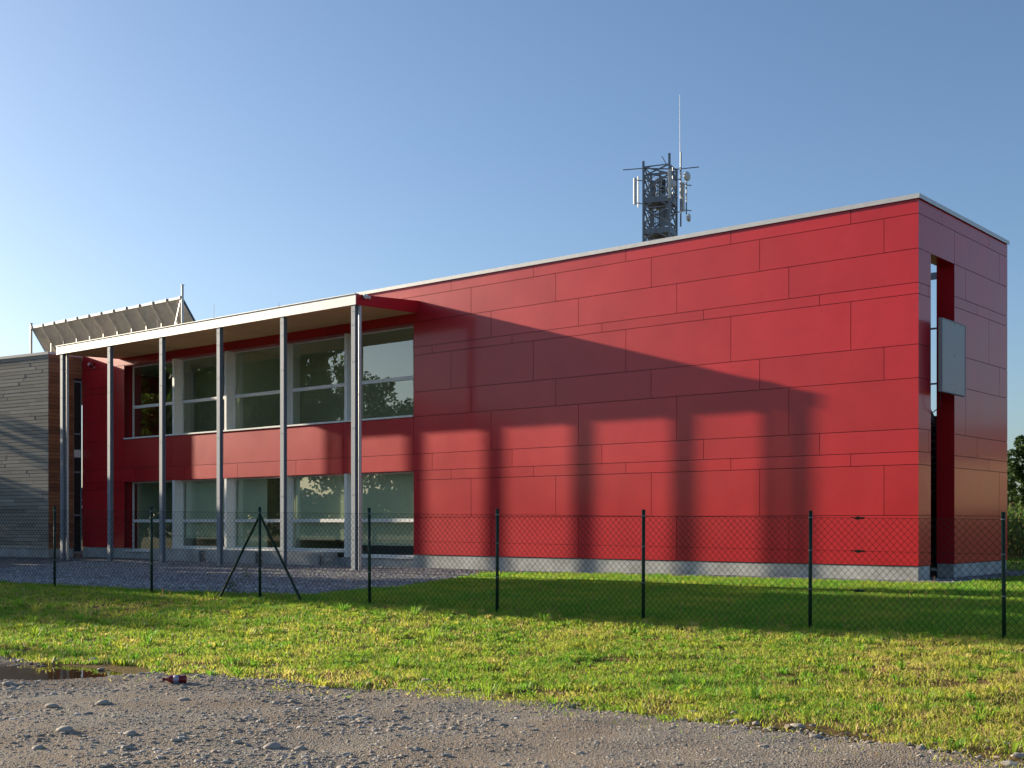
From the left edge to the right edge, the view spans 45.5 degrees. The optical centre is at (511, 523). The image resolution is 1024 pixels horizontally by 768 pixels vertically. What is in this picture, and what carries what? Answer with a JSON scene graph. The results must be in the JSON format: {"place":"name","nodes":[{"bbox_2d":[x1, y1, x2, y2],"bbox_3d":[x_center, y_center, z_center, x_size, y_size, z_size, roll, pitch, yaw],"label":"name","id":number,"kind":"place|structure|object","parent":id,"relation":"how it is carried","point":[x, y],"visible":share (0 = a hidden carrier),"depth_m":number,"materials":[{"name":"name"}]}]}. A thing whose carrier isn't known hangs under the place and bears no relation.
{"place":"outdoors","nodes":[
{"label":"outdoors","id":0,"kind":"place"},
{"bbox_2d":[0,655,1023,767],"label":"gravel track","id":1,"kind":"structure","parent":0,"point":[707,735],"depth_m":8.38,"materials":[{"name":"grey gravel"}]},
{"bbox_2d":[2,681,13,684],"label":"stone","id":2,"kind":"object","parent":1,"relation":"on","point":[7,683],"visible":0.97,"depth_m":10.91,"materials":[{"name":"grey stone"}]},
{"bbox_2d":[32,745,44,749],"bbox_3d":[-3.080,1.462,7.936,0.084,0.036,0.057,0,0,-19],"label":"stone","id":3,"kind":"object","parent":1,"relation":"on","point":[35,747],"visible":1,"depth_m":7.92,"materials":[{"name":"grey stone"}]},
{"bbox_2d":[45,703,58,707],"bbox_3d":[-3.631,1.445,9.634,0.104,0.045,0.078,0,0,4],"label":"stone","id":4,"kind":"object","parent":1,"relation":"on","point":[51,705],"visible":0.96,"depth_m":9.61,"materials":[{"name":"grey stone"}]},
{"bbox_2d":[0,665,121,679],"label":"puddle","id":5,"kind":"object","parent":1,"relation":"on","point":[37,672],"depth_m":12.26,"materials":[{"name":"brown liquid"}]},
{"bbox_2d":[55,726,72,731],"bbox_3d":[-3.116,1.436,8.495,0.121,0.049,0.092,0,0,8],"label":"stone","id":6,"kind":"object","parent":1,"relation":"on","point":[65,728],"visible":0.98,"depth_m":8.46,"materials":[{"name":"beige stone"}]},
{"bbox_2d":[95,700,111,704],"bbox_3d":[-3.260,1.434,9.748,0.139,0.051,0.082,0,0,-21],"label":"stone","id":7,"kind":"object","parent":1,"relation":"on","point":[102,702],"visible":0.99,"depth_m":9.72,"materials":[{"name":"grey stone"}]},
{"bbox_2d":[122,730,137,735],"bbox_3d":[-2.624,1.450,8.400,0.087,0.047,0.116,0,0,-36],"label":"stone","id":8,"kind":"object","parent":1,"relation":"on","point":[131,732],"visible":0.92,"depth_m":8.38,"materials":[{"name":"beige stone"}]},
{"bbox_2d":[162,675,186,682],"bbox_3d":[-3.028,1.402,10.957,0.213,0.073,0.074,0,0,-4],"label":"plastic bottle","id":9,"kind":"object","parent":1,"relation":"on","point":[176,679],"visible":1,"depth_m":10.93,"materials":[{"name":"red plastic"}]},
{"bbox_2d":[178,697,189,700],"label":"stone","id":10,"kind":"object","parent":1,"relation":"on","point":[182,698],"visible":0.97,"depth_m":9.96,"materials":[{"name":"grey stone"}]},
{"bbox_2d":[231,739,241,742],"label":"stone","id":11,"kind":"object","parent":1,"relation":"on","point":[237,741],"visible":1,"depth_m":8.17,"materials":[{"name":"grey stone"}]},
{"bbox_2d":[263,742,280,748],"bbox_3d":[-1.592,1.486,8.105,0.127,0.061,0.091,0,0,-19],"label":"stone","id":12,"kind":"object","parent":1,"relation":"on","point":[272,745],"visible":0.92,"depth_m":8.08,"materials":[{"name":"grey stone"}]},
{"bbox_2d":[294,746,307,749],"bbox_3d":[-1.394,1.489,8.057,0.089,0.040,0.067,0,0,8],"label":"stone","id":13,"kind":"object","parent":1,"relation":"on","point":[301,747],"visible":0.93,"depth_m":8.04,"materials":[{"name":"grey stone"}]},
{"bbox_2d":[397,726,408,729],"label":"stone","id":14,"kind":"object","parent":1,"relation":"on","point":[402,727],"visible":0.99,"depth_m":8.79,"materials":[{"name":"grey stone"}]},
{"bbox_2d":[810,734,821,737],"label":"stone","id":15,"kind":"object","parent":1,"relation":"on","point":[815,735],"visible":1,"depth_m":8.34,"materials":[{"name":"grey stone"}]},
{"bbox_2d":[0,548,1023,767],"bbox_3d":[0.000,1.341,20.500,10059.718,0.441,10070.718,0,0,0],"label":"ground","id":16,"kind":"structure","parent":0,"point":[123,669],"depth_m":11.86,"materials":[{"name":"plant"}]},
{"bbox_2d":[0,351,82,556],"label":"timber building","id":17,"kind":"structure","parent":16,"relation":"on","point":[30,432],"depth_m":50.87,"materials":[{"name":"wood"}]},
{"bbox_2d":[73,381,81,552],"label":"window","id":18,"kind":"structure","parent":17,"relation":"in","point":[77,446],"depth_m":51.19,"materials":[{"name":"glass"}]},
{"bbox_2d":[29,284,195,352],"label":"solar collector rack","id":19,"kind":"object","parent":17,"relation":"on","point":[51,336],"visible":0.41,"depth_m":52.89,"materials":[{"name":"metal"}]},
{"bbox_2d":[0,506,1023,638],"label":"chain link fence","id":20,"kind":"object","parent":16,"relation":"on","point":[260,519],"visible":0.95,"depth_m":17.33,"materials":[{"name":"metal"}]},
{"bbox_2d":[0,650,1023,766],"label":"verge stones","id":21,"kind":"object","parent":16,"relation":"on","point":[1007,762],"visible":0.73,"depth_m":8.93,"materials":[{"name":"grey stone"}]},
{"bbox_2d":[0,550,1023,594],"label":"gravel yard","id":22,"kind":"structure","parent":16,"relation":"on","point":[26,560],"depth_m":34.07,"materials":[{"name":"grey gravel"}]},
{"bbox_2d":[223,582,244,593],"bbox_3d":[-4.968,1.157,21.667,0.491,0.260,0.654,0,0,-32],"label":"weed","id":23,"kind":"object","parent":22,"relation":"on","point":[232,583],"visible":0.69,"depth_m":21.66,"materials":[{"name":"green plant"}]},
{"bbox_2d":[237,565,257,582],"bbox_3d":[-6.242,1.211,28.936,0.462,0.458,0.400,0,0,0],"label":"weed","id":24,"kind":"object","parent":22,"relation":"on","point":[246,575],"visible":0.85,"depth_m":28.91,"materials":[{"name":"green plant"}]},
{"bbox_2d":[929,272,940,567],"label":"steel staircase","id":25,"kind":"structure","parent":22,"relation":"on","point":[933,468],"depth_m":34.18,"materials":[{"name":"metal"}]},
{"bbox_2d":[56,193,1008,579],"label":"red building","id":26,"kind":"structure","parent":16,"relation":"on","point":[772,369],"depth_m":34.10,"materials":[{"name":"metal"}]},
{"bbox_2d":[88,362,94,368],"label":"alarm siren","id":27,"kind":"object","parent":26,"relation":"attached to","point":[91,365],"visible":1,"depth_m":50.61,"materials":[{"name":"red plastic"}]},
{"bbox_2d":[123,361,171,439],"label":"window","id":28,"kind":"structure","parent":26,"relation":"in","point":[134,407],"depth_m":49.34,"materials":[{"name":"white plastic"}]},
{"bbox_2d":[125,481,171,551],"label":"window","id":29,"kind":"structure","parent":26,"relation":"in","point":[133,483],"depth_m":49.50,"materials":[{"name":"white plastic"}]},
{"bbox_2d":[171,353,223,435],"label":"window","id":30,"kind":"structure","parent":26,"relation":"in","point":[178,401],"depth_m":47.19,"materials":[{"name":"white plastic"}]},
{"bbox_2d":[172,479,223,549],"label":"window","id":31,"kind":"structure","parent":26,"relation":"in","point":[201,495],"depth_m":47.00,"materials":[{"name":"white glass"}]},
{"bbox_2d":[223,345,279,431],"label":"window","id":32,"kind":"structure","parent":26,"relation":"in","point":[230,396],"depth_m":45.09,"materials":[{"name":"white plastic"}]},
{"bbox_2d":[224,477,279,550],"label":"window","id":33,"kind":"structure","parent":26,"relation":"in","point":[252,492],"depth_m":45.02,"materials":[{"name":"clear glass"}]},
{"bbox_2d":[287,474,343,551],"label":"window","id":34,"kind":"structure","parent":26,"relation":"in","point":[320,495],"depth_m":42.49,"materials":[{"name":"clear glass"}]},
{"bbox_2d":[287,336,345,426],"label":"window","id":35,"kind":"structure","parent":26,"relation":"in","point":[290,347],"depth_m":43.04,"materials":[{"name":"white plastic"}]},
{"bbox_2d":[362,294,370,298],"bbox_3d":[-4.365,-6.815,36.762,0.205,0.166,0.306,0,0,40],"label":"floodlight","id":36,"kind":"object","parent":26,"relation":"attached to","point":[365,296],"visible":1,"depth_m":36.68,"materials":[{"name":"metal"}]},
{"bbox_2d":[343,326,413,421],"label":"window","id":37,"kind":"structure","parent":26,"relation":"in","point":[347,337],"depth_m":40.82,"materials":[{"name":"white metal"}]},
{"bbox_2d":[344,472,413,558],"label":"window","id":38,"kind":"structure","parent":26,"relation":"in","point":[390,493],"depth_m":40.28,"materials":[{"name":"clear glass"}]},
{"bbox_2d":[623,152,698,241],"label":"antenna tower","id":39,"kind":"structure","parent":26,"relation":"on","point":[652,201],"depth_m":74.50,"materials":[{"name":"metal"}]},
{"bbox_2d":[930,317,965,413],"bbox_3d":[10.406,-3.671,29.324,0.438,2.298,1.550,0,0,40],"label":"sign board","id":40,"kind":"object","parent":26,"relation":"attached to","point":[951,357],"visible":0.96,"depth_m":29.07,"materials":[{"name":"metal"}]},
{"bbox_2d":[790,723,805,729],"bbox_3d":[2.028,1.445,8.661,0.112,0.045,0.068,0,0,24],"label":"stone","id":41,"kind":"object","parent":16,"relation":"on","point":[795,726],"visible":0.99,"depth_m":8.65,"materials":[{"name":"beige stone"}]},
{"bbox_2d":[1007,434,1023,518],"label":"broadleaf tree","id":42,"kind":"object","parent":16,"relation":"on","point":[1015,470],"visible":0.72,"depth_m":61.88,"materials":[{"name":"green plant"}]},
{"bbox_2d":[1007,526,1023,562],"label":"chain link fence","id":43,"kind":"object","parent":16,"relation":"on","point":[1013,545],"visible":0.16,"depth_m":40.55,"materials":[{"name":"metal"}]},
{"bbox_2d":[1010,752,1023,758],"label":"stone","id":44,"kind":"object","parent":16,"relation":"on","point":[1018,755],"visible":1,"depth_m":7.54,"materials":[{"name":"beige stone"}]},
{"bbox_2d":[0,0,1023,506],"label":"sky","id":45,"kind":"structure","parent":0,"point":[246,155],"materials":[{"name":"blue"}]},
{"bbox_2d":[1007,502,1023,558],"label":"corn field","id":46,"kind":"structure","parent":0,"point":[1015,512],"depth_m":46.07,"materials":[{"name":"green plant"}]}
]}

